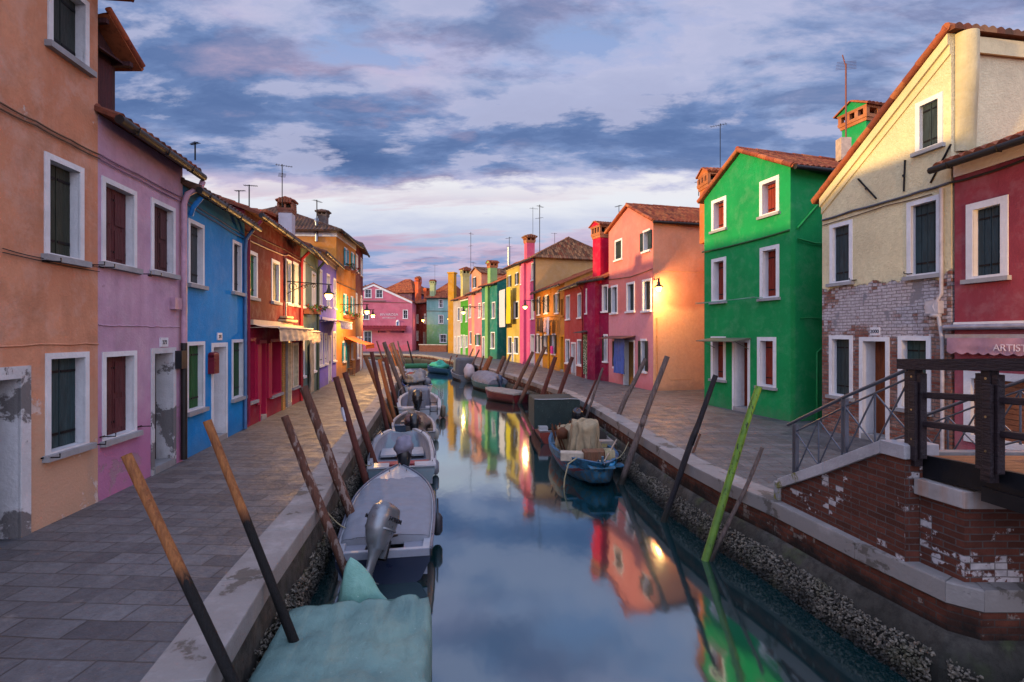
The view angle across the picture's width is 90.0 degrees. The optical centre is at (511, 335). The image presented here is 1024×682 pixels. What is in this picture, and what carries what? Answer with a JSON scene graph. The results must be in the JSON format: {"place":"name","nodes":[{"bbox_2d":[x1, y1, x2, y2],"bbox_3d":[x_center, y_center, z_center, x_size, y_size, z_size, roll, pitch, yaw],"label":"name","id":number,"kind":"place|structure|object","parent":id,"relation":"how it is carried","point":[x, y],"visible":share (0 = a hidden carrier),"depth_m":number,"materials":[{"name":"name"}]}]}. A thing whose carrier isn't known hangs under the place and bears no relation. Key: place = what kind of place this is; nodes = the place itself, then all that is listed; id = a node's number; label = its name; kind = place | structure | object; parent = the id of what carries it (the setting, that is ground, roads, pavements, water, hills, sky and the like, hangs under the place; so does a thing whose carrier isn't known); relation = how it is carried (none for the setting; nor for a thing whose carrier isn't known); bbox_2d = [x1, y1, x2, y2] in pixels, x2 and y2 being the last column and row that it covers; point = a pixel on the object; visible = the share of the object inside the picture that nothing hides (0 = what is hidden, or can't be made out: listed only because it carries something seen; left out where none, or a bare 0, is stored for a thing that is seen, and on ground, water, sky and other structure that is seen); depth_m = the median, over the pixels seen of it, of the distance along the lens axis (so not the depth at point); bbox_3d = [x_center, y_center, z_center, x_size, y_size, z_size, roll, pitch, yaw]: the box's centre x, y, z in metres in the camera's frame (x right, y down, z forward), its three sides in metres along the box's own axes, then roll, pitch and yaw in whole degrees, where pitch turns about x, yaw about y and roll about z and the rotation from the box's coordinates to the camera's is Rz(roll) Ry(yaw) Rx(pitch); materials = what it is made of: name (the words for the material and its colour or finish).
{"place":"outdoors","nodes":[
{"label":"outdoors","id":0,"kind":"place"},
{"bbox_2d":[0,0,133,538],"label":"orange house","id":1,"kind":"structure","parent":0,"point":[49,264],"depth_m":6.73,"materials":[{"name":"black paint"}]},
{"bbox_2d":[41,151,91,267],"bbox_3d":[-6.172,-1.692,7.022,0.240,1.424,0.805,0,0,-6],"label":"window","id":2,"kind":"structure","parent":1,"relation":"in","point":[64,181],"depth_m":7.14,"materials":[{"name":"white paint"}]},
{"bbox_2d":[42,351,96,462],"bbox_3d":[-6.178,0.946,7.083,0.240,1.420,0.889,0,0,-6],"label":"window","id":3,"kind":"structure","parent":1,"relation":"in","point":[67,374],"depth_m":7.19,"materials":[{"name":"white paint"}]},
{"bbox_2d":[44,0,96,77],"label":"window","id":4,"kind":"structure","parent":1,"relation":"in","point":[68,21],"depth_m":7.27,"materials":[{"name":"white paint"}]},
{"bbox_2d":[140,358,401,681],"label":"quay wall","id":5,"kind":"structure","parent":0,"point":[239,605],"depth_m":5.28,"materials":[{"name":"stone"}]},
{"bbox_2d":[246,401,392,681],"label":"mussels","id":6,"kind":"object","parent":5,"relation":"attached to","point":[338,514],"visible":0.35,"depth_m":7.19},
{"bbox_2d":[315,247,351,387],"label":"violet house","id":7,"kind":"structure","parent":0,"point":[328,321],"depth_m":26.11,"materials":[{"name":"purple paint"}]},
{"bbox_2d":[386,279,429,301],"bbox_3d":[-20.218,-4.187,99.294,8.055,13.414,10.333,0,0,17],"label":"roof","id":8,"kind":"structure","parent":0,"point":[405,288],"depth_m":95.90,"materials":[{"name":"tile"}]},
{"bbox_2d":[0,350,873,681],"bbox_3d":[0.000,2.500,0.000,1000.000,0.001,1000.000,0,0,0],"label":"ground","id":9,"kind":"structure","parent":0,"point":[92,592],"depth_m":6.59,"materials":[{"name":"stone"}]},
{"bbox_2d":[94,103,206,501],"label":"lilac house","id":10,"kind":"structure","parent":9,"relation":"on","point":[142,311],"depth_m":8.75,"materials":[{"name":"purple paint"}]},
{"bbox_2d":[99,175,142,273],"bbox_3d":[-6.316,-1.731,8.198,0.240,1.386,0.998,0,0,-8],"label":"window","id":11,"kind":"structure","parent":10,"relation":"in","point":[118,201],"depth_m":8.31,"materials":[{"name":"white paint"}]},
{"bbox_2d":[100,350,142,446],"bbox_3d":[-6.317,0.973,8.204,0.240,1.437,0.984,0,0,-8],"label":"window","id":12,"kind":"structure","parent":10,"relation":"in","point":[119,368],"depth_m":8.33,"materials":[{"name":"white paint"}]},
{"bbox_2d":[98,7,145,110],"bbox_3d":[-7.553,-4.161,8.089,3.053,1.602,0.819,0,0,0],"label":"wooden dormer","id":13,"kind":"object","parent":10,"relation":"on","point":[117,50],"visible":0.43,"depth_m":8.05,"materials":[{"name":"brown wood"}]},
{"bbox_2d":[98,57,111,109],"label":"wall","id":14,"kind":"structure","parent":13,"relation":"in","point":[104,69],"depth_m":8.01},
{"bbox_2d":[149,197,180,279],"bbox_3d":[-6.492,-1.767,9.498,0.220,1.377,0.930,0,0,-8],"label":"window","id":15,"kind":"structure","parent":10,"relation":"in","point":[163,216],"depth_m":9.62,"materials":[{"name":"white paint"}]},
{"bbox_2d":[181,177,261,457],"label":"blue house","id":16,"kind":"structure","parent":9,"relation":"on","point":[217,242],"depth_m":11.76,"materials":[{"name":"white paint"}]},
{"bbox_2d":[187,218,208,289],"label":"window","id":17,"kind":"structure","parent":16,"relation":"in","point":[196,230],"depth_m":11.00,"materials":[{"name":"white paint"}]},
{"bbox_2d":[187,341,209,416],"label":"window","id":18,"kind":"structure","parent":16,"relation":"in","point":[195,350],"depth_m":10.97,"materials":[{"name":"white paint"}]},
{"bbox_2d":[231,239,245,296],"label":"window","id":19,"kind":"structure","parent":16,"relation":"in","point":[236,246],"depth_m":13.29,"materials":[{"name":"white paint"}]},
{"bbox_2d":[231,339,247,402],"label":"window","id":20,"kind":"structure","parent":16,"relation":"in","point":[237,344],"depth_m":13.42,"materials":[{"name":"white paint"}]},
{"bbox_2d":[215,164,320,426],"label":"red shop house","id":21,"kind":"structure","parent":9,"relation":"on","point":[278,333],"depth_m":16.09,"materials":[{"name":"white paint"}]},
{"bbox_2d":[251,338,258,404],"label":"window","id":22,"kind":"structure","parent":21,"relation":"in","point":[253,340],"depth_m":14.44,"materials":[{"name":"wood"}]},
{"bbox_2d":[251,251,260,300],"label":"window","id":23,"kind":"structure","parent":21,"relation":"in","point":[254,256],"depth_m":14.57,"materials":[{"name":"white paint"}]},
{"bbox_2d":[271,258,282,304],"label":"window","id":24,"kind":"structure","parent":21,"relation":"in","point":[275,265],"depth_m":16.53,"materials":[{"name":"white paint"}]},
{"bbox_2d":[270,339,283,398],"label":"window","id":25,"kind":"structure","parent":21,"relation":"in","point":[276,343],"depth_m":16.89,"materials":[{"name":"wood"}]},
{"bbox_2d":[286,258,294,306],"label":"window","id":26,"kind":"structure","parent":21,"relation":"in","point":[290,267],"depth_m":18.14,"materials":[{"name":"white paint"}]},
{"bbox_2d":[292,343,300,389],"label":"window","id":27,"kind":"structure","parent":21,"relation":"in","point":[295,346],"depth_m":19.06,"materials":[{"name":"stone"}]},
{"bbox_2d":[293,261,300,307],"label":"window","id":28,"kind":"structure","parent":21,"relation":"in","point":[297,268],"depth_m":19.07,"materials":[{"name":"white paint"}]},
{"bbox_2d":[300,242,328,393],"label":"grey green house","id":29,"kind":"structure","parent":9,"relation":"on","point":[311,274],"depth_m":21.95,"materials":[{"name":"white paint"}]},
{"bbox_2d":[266,200,373,378],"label":"amber house","id":30,"kind":"structure","parent":9,"relation":"on","point":[340,245],"depth_m":29.95,"materials":[{"name":"orange paint"}]},
{"bbox_2d":[356,240,369,372],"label":"maroon house","id":31,"kind":"structure","parent":9,"relation":"on","point":[360,252],"depth_m":35.99,"materials":[{"name":"paint"}]},
{"bbox_2d":[363,282,417,350],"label":"pink restaurant","id":32,"kind":"structure","parent":9,"relation":"on","point":[393,320],"depth_m":79.64,"materials":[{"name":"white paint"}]},
{"bbox_2d":[415,288,429,349],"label":"rust house","id":33,"kind":"structure","parent":9,"relation":"on","point":[421,325],"depth_m":86.53,"materials":[{"name":"red paint"}]},
{"bbox_2d":[424,265,460,343],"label":"mint house","id":34,"kind":"structure","parent":9,"relation":"on","point":[437,316],"depth_m":84.72,"materials":[{"name":"green paint"}]},
{"bbox_2d":[447,233,471,353],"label":"house","id":35,"kind":"structure","parent":9,"relation":"on","point":[454,324],"depth_m":69.45,"materials":[{"name":"paint"}]},
{"bbox_2d":[458,296,467,354],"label":"green house","id":36,"kind":"structure","parent":9,"relation":"on","point":[464,330],"depth_m":65.30,"materials":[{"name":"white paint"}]},
{"bbox_2d":[464,288,481,356],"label":"rose house","id":37,"kind":"structure","parent":9,"relation":"on","point":[478,320],"depth_m":59.87,"materials":[{"name":"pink paint"}]},
{"bbox_2d":[470,266,506,355],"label":"attic house","id":38,"kind":"structure","parent":9,"relation":"on","point":[479,276],"depth_m":60.65,"materials":[{"name":"paint"}]},
{"bbox_2d":[477,237,510,358],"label":"teal house","id":39,"kind":"structure","parent":9,"relation":"on","point":[494,340],"depth_m":55.03,"materials":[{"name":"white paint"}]},
{"bbox_2d":[502,208,535,362],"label":"yellow house","id":40,"kind":"structure","parent":9,"relation":"on","point":[513,326],"depth_m":48.17,"materials":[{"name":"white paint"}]},
{"bbox_2d":[515,205,592,364],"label":"tall pink house","id":41,"kind":"structure","parent":9,"relation":"on","point":[567,257],"depth_m":43.56,"materials":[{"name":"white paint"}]},
{"bbox_2d":[557,282,583,377],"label":"coral house","id":42,"kind":"structure","parent":9,"relation":"on","point":[573,310],"depth_m":31.98,"materials":[{"name":"red paint"}]},
{"bbox_2d":[573,220,610,381],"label":"magenta house","id":43,"kind":"structure","parent":9,"relation":"on","point":[596,313],"depth_m":28.39,"materials":[{"name":"red paint"}]},
{"bbox_2d":[599,203,703,390],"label":"salmon house","id":44,"kind":"structure","parent":9,"relation":"on","point":[649,244],"depth_m":23.50,"materials":[{"name":"pink paint"}]},
{"bbox_2d":[608,284,617,314],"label":"window","id":45,"kind":"structure","parent":44,"relation":"in","point":[613,291],"depth_m":27.24,"materials":[{"name":"white paint"}]},
{"bbox_2d":[613,338,624,373],"bbox_3d":[5.355,1.025,25.527,0.144,1.750,1.191,0,0,-13],"label":"hanging curtain","id":46,"kind":"object","parent":44,"relation":"hanging from","point":[619,359],"visible":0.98,"depth_m":25.51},
{"bbox_2d":[624,281,634,312],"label":"window","id":47,"kind":"structure","parent":44,"relation":"in","point":[630,287],"depth_m":25.38,"materials":[{"name":"white paint"}]},
{"bbox_2d":[638,339,647,373],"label":"window","id":48,"kind":"structure","parent":44,"relation":"in","point":[643,343],"depth_m":24.05,"materials":[{"name":"white paint"}]},
{"bbox_2d":[640,228,651,253],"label":"window","id":49,"kind":"structure","parent":44,"relation":"in","point":[646,235],"depth_m":23.82,"materials":[{"name":"white paint"}]},
{"bbox_2d":[640,278,651,312],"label":"window","id":50,"kind":"structure","parent":44,"relation":"in","point":[646,283],"depth_m":23.82,"materials":[{"name":"white paint"}]},
{"bbox_2d":[695,123,723,243],"bbox_3d":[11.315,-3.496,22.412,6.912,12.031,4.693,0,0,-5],"label":"chimney","id":51,"kind":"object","parent":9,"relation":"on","point":[705,176],"depth_m":21.54,"materials":[{"name":"orange paint"}]},
{"bbox_2d":[927,130,1023,449],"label":"artist shop house","id":52,"kind":"structure","parent":9,"relation":"on","point":[989,251],"depth_m":9.59,"materials":[{"name":"red paint"}]},
{"bbox_2d":[960,194,1011,283],"bbox_3d":[8.962,-1.774,9.641,0.230,1.547,0.857,0,0,-7],"label":"window","id":53,"kind":"structure","parent":52,"relation":"in","point":[987,221],"depth_m":9.69,"materials":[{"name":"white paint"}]},
{"bbox_2d":[963,370,1023,449],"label":"window","id":54,"kind":"structure","parent":52,"relation":"in","point":[968,376],"depth_m":9.92,"materials":[{"name":"white paint"}]},
{"bbox_2d":[939,450,1023,455],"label":"bridge stairs","id":55,"kind":"structure","parent":9,"relation":"on","point":[972,452],"depth_m":5.72,"materials":[{"name":"stone"}]},
{"bbox_2d":[927,379,1023,449],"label":"stair railing","id":56,"kind":"object","parent":55,"relation":"on","point":[1018,392],"visible":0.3,"depth_m":7.09,"materials":[{"name":"grey metal"}]},
{"bbox_2d":[98,0,1023,291],"label":"sky","id":57,"kind":"structure","parent":0,"point":[421,126],"materials":[{"name":"blue"}]},
{"bbox_2d":[530,267,592,371],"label":"ochre house","id":58,"kind":"structure","parent":0,"point":[553,311],"depth_m":37.34,"materials":[{"name":"orange paint"}]},
{"bbox_2d":[310,362,908,681],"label":"water","id":59,"kind":"structure","parent":0,"point":[537,571],"depth_m":7.25,"materials":[{"name":"blue liquid"}]},
{"bbox_2d":[121,453,240,681],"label":"mooring pole","id":60,"kind":"object","parent":59,"relation":"in","point":[205,623],"visible":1,"depth_m":3.82,"materials":[{"name":"wood"}]},
{"bbox_2d":[203,419,298,642],"bbox_3d":[-2.374,2.526,5.100,1.401,3.382,0.094,0,0,0],"label":"mooring pole","id":61,"kind":"object","parent":59,"relation":"in","point":[271,584],"visible":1,"depth_m":5.07,"materials":[{"name":"wood"}]},
{"bbox_2d":[281,415,346,576],"bbox_3d":[-2.638,2.678,7.299,1.309,3.091,0.132,0,0,0],"label":"mooring pole","id":62,"kind":"object","parent":59,"relation":"in","point":[322,511],"visible":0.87,"depth_m":7.25,"materials":[{"name":"wood"}]},
{"bbox_2d":[299,385,361,537],"bbox_3d":[-2.941,2.539,8.750,1.388,3.381,0.168,0,0,0],"label":"mooring pole","id":63,"kind":"object","parent":59,"relation":"in","point":[338,481],"visible":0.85,"depth_m":8.69,"materials":[{"name":"wood"}]},
{"bbox_2d":[248,594,431,681],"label":"covered boat","id":64,"kind":"object","parent":59,"relation":"on","point":[377,640],"visible":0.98,"depth_m":4.99,"materials":[{"name":"fabric"}]},
{"bbox_2d":[338,557,386,602],"bbox_3d":[-1.733,3.074,6.100,0.755,0.848,0.482,0,0,0],"label":"tarpaulin","id":65,"kind":"object","parent":64,"relation":"attached to","point":[358,584],"visible":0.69,"depth_m":6.05,"materials":[{"name":"green fabric"}]},
{"bbox_2d":[333,376,368,484],"bbox_3d":[-3.428,2.562,11.350,1.090,3.319,0.155,0,0,0],"label":"mooring pole","id":66,"kind":"object","parent":59,"relation":"in","point":[346,416],"visible":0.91,"depth_m":11.29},
{"bbox_2d":[342,372,377,462],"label":"mooring pole","id":67,"kind":"object","parent":59,"relation":"in","point":[360,419],"visible":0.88,"depth_m":12.89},
{"bbox_2d":[370,352,389,430],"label":"mooring pole","id":68,"kind":"object","parent":59,"relation":"in","point":[381,400],"visible":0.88,"depth_m":17.69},
{"bbox_2d":[333,463,435,584],"bbox_3d":[-2.163,3.046,9.227,1.556,1.347,5.138,0,0,-9],"label":"white motorboat","id":69,"kind":"object","parent":59,"relation":"on","point":[390,519],"visible":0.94,"depth_m":7.82,"materials":[{"name":"grey plastic"}]},
{"bbox_2d":[378,359,395,418],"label":"mooring pole","id":70,"kind":"object","parent":59,"relation":"in","point":[388,395],"visible":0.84,"depth_m":20.53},
{"bbox_2d":[382,342,404,394],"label":"mooring pole","id":71,"kind":"object","parent":59,"relation":"in","point":[394,371],"visible":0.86,"depth_m":27.45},
{"bbox_2d":[367,428,435,483],"bbox_3d":[-2.951,3.086,13.769,1.720,1.540,4.559,0,0,-12],"label":"open white boat","id":72,"kind":"object","parent":59,"relation":"on","point":[414,448],"visible":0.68,"depth_m":13.82,"materials":[{"name":"grey plastic"}]},
{"bbox_2d":[392,410,435,443],"bbox_3d":[-3.520,3.180,18.254,1.500,1.316,4.398,0,0,-13],"label":"work boat","id":73,"kind":"object","parent":59,"relation":"on","point":[412,420],"visible":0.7,"depth_m":16.73,"materials":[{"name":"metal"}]},
{"bbox_2d":[402,369,431,392],"bbox_3d":[-6.424,2.979,33.995,1.900,1.483,5.189,0,0,-15],"label":"blue edged boat","id":74,"kind":"object","parent":59,"relation":"on","point":[416,377],"visible":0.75,"depth_m":32.16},
{"bbox_2d":[397,384,440,421],"bbox_3d":[-4.333,3.064,23.832,1.980,1.664,6.454,0,0,-11],"label":"railed boat","id":75,"kind":"object","parent":59,"relation":"on","point":[423,399],"visible":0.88,"depth_m":23.07,"materials":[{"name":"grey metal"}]},
{"bbox_2d":[427,360,452,373],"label":"blue far boat","id":76,"kind":"object","parent":59,"relation":"on","point":[440,366],"visible":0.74,"depth_m":48.73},
{"bbox_2d":[451,357,474,381],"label":"boat","id":77,"kind":"object","parent":59,"relation":"on","point":[463,369],"visible":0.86,"depth_m":41.33,"materials":[{"name":"grey fabric"}]},
{"bbox_2d":[471,370,507,390],"bbox_3d":[-1.640,3.064,34.581,1.850,1.336,5.689,0,0,-23],"label":"covered boat","id":78,"kind":"object","parent":59,"relation":"on","point":[481,379],"visible":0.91,"depth_m":33.15,"materials":[{"name":"fabric"}]},
{"bbox_2d":[485,387,529,403],"bbox_3d":[-0.433,3.333,28.441,1.514,0.775,3.083,0,0,-41],"label":"red flat boat","id":79,"kind":"object","parent":59,"relation":"on","point":[502,394],"visible":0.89,"depth_m":27.64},
{"bbox_2d":[517,346,546,403],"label":"mooring pole","id":80,"kind":"object","parent":59,"relation":"in","point":[525,390],"visible":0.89,"depth_m":26.91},
{"bbox_2d":[529,394,579,443],"bbox_3d":[1.456,2.934,19.495,1.572,1.573,5.014,0,0,-2],"label":"canopy boat","id":81,"kind":"object","parent":59,"relation":"on","point":[546,411],"visible":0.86,"depth_m":17.40,"materials":[{"name":"fabric"}]},
{"bbox_2d":[548,408,623,487],"bbox_3d":[1.887,3.040,14.257,1.727,1.426,5.036,0,0,-5],"label":"fishing boat","id":82,"kind":"object","parent":59,"relation":"on","point":[589,471],"visible":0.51,"depth_m":12.37,"materials":[{"name":"wood"}]},
{"bbox_2d":[567,417,602,450],"bbox_3d":[1.989,2.838,13.896,1.011,1.183,1.028,0,0,0],"label":"draped canvas","id":83,"kind":"object","parent":82,"relation":"in","point":[584,433],"visible":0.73,"depth_m":13.56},
{"bbox_2d":[582,448,609,461],"bbox_3d":[2.120,2.967,12.650,0.720,0.266,0.412,0,0,-3],"label":"wooden crate","id":84,"kind":"object","parent":82,"relation":"on","point":[595,454],"visible":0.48,"depth_m":12.45,"materials":[{"name":"brown wood"}]},
{"bbox_2d":[617,358,647,414],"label":"mooring pole","id":85,"kind":"object","parent":59,"relation":"in","point":[630,388],"visible":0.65,"depth_m":16.14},
{"bbox_2d":[618,356,669,484],"bbox_3d":[3.084,2.357,12.401,1.477,3.739,0.158,0,0,0],"label":"mooring pole","id":86,"kind":"object","parent":59,"relation":"in","point":[632,450],"visible":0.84,"depth_m":12.34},
{"bbox_2d":[660,374,717,522],"bbox_3d":[3.319,2.486,9.889,1.318,3.466,0.119,0,0,0],"label":"mooring pole","id":87,"kind":"object","parent":59,"relation":"in","point":[680,472],"visible":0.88,"depth_m":9.85,"materials":[{"name":"wood"}]},
{"bbox_2d":[701,385,761,561],"bbox_3d":[3.429,2.511,8.202,1.150,3.415,0.124,0,0,0],"label":"mooring pole","id":88,"kind":"object","parent":59,"relation":"in","point":[717,518],"visible":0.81,"depth_m":8.16,"materials":[{"name":"wood"}]},
{"bbox_2d":[709,447,763,561],"bbox_3d":[3.442,2.997,8.177,1.165,2.435,0.071,0,0,0],"label":"mooring pole","id":89,"kind":"object","parent":59,"relation":"in","point":[733,512],"visible":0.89,"depth_m":8.15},
{"bbox_2d":[363,353,1023,681],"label":"quay wall","id":90,"kind":"structure","parent":0,"point":[977,628],"depth_m":6.12,"materials":[{"name":"stone"}]},
{"bbox_2d":[617,449,1023,681],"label":"mussels","id":91,"kind":"object","parent":90,"relation":"attached to","point":[853,630],"visible":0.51,"depth_m":6.62},
{"bbox_2d":[774,439,938,561],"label":"stair wall","id":92,"kind":"structure","parent":90,"relation":"on","point":[866,494],"depth_m":6.08,"materials":[{"name":"brick"}]},
{"bbox_2d":[786,369,907,472],"bbox_3d":[4.312,1.252,6.719,0.056,1.805,2.085,0,0,-8],"label":"stair railing","id":93,"kind":"object","parent":92,"relation":"on","point":[844,418],"visible":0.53,"depth_m":6.63,"materials":[{"name":"grey metal"}]},
{"bbox_2d":[914,467,1023,581],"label":"bridge pier","id":94,"kind":"structure","parent":90,"relation":"on","point":[967,535],"depth_m":5.16,"materials":[{"name":"brick"}]},
{"bbox_2d":[897,358,1023,513],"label":"footbridge","id":95,"kind":"object","parent":94,"relation":"on","point":[992,472],"visible":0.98,"depth_m":4.93,"materials":[{"name":"brown wood"}]},
{"bbox_2d":[696,55,884,421],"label":"green house","id":96,"kind":"structure","parent":0,"point":[762,252],"depth_m":15.95,"materials":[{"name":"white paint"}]},
{"bbox_2d":[708,336,726,382],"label":"window","id":97,"kind":"structure","parent":96,"relation":"in","point":[718,354],"depth_m":18.10,"materials":[{"name":"white paint"}]},
{"bbox_2d":[709,195,726,234],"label":"window","id":98,"kind":"structure","parent":96,"relation":"in","point":[718,206],"depth_m":18.05,"materials":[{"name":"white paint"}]},
{"bbox_2d":[709,256,726,303],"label":"window","id":99,"kind":"structure","parent":96,"relation":"in","point":[718,265],"depth_m":18.08,"materials":[{"name":"white paint"}]},
{"bbox_2d":[754,337,777,390],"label":"window","id":100,"kind":"structure","parent":96,"relation":"in","point":[766,346],"depth_m":15.90,"materials":[{"name":"white paint"}]},
{"bbox_2d":[756,175,780,219],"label":"window","id":101,"kind":"structure","parent":96,"relation":"in","point":[768,188],"depth_m":15.77,"materials":[{"name":"white paint"}]},
{"bbox_2d":[756,244,780,301],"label":"window","id":102,"kind":"structure","parent":96,"relation":"in","point":[769,255],"depth_m":15.79,"materials":[{"name":"white paint"}]},
{"bbox_2d":[811,22,1023,449],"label":"cream gable house","id":103,"kind":"structure","parent":0,"point":[883,199],"depth_m":11.26,"materials":[{"name":"beige paint"}]},
{"bbox_2d":[825,219,853,286],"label":"window","id":104,"kind":"structure","parent":103,"relation":"in","point":[841,233],"depth_m":13.12,"materials":[{"name":"white paint"}]},
{"bbox_2d":[825,335,854,401],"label":"window","id":105,"kind":"structure","parent":103,"relation":"in","point":[840,346],"depth_m":13.17,"materials":[{"name":"white paint"}]},
{"bbox_2d":[875,341,884,434],"bbox_3d":[8.890,1.252,12.128,0.064,2.216,0.616,0,0,-10],"label":"door","id":106,"kind":"structure","parent":103,"relation":"in","point":[879,345],"depth_m":12.29,"materials":[{"name":"brown wood"}]},
{"bbox_2d":[894,336,933,416],"bbox_3d":[8.763,0.853,11.089,0.300,1.681,0.858,0,0,-10],"label":"window","id":107,"kind":"structure","parent":103,"relation":"in","point":[909,347],"depth_m":11.18,"materials":[{"name":"white paint"}]},
{"bbox_2d":[902,194,938,280],"bbox_3d":[8.764,-2.051,10.872,0.230,1.710,0.859,0,0,-10],"label":"window","id":108,"kind":"structure","parent":103,"relation":"in","point":[922,215],"depth_m":10.98,"materials":[{"name":"white paint"}]},
{"bbox_2d":[910,91,945,157],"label":"window","id":109,"kind":"structure","parent":103,"relation":"in","point":[929,111],"depth_m":10.78,"materials":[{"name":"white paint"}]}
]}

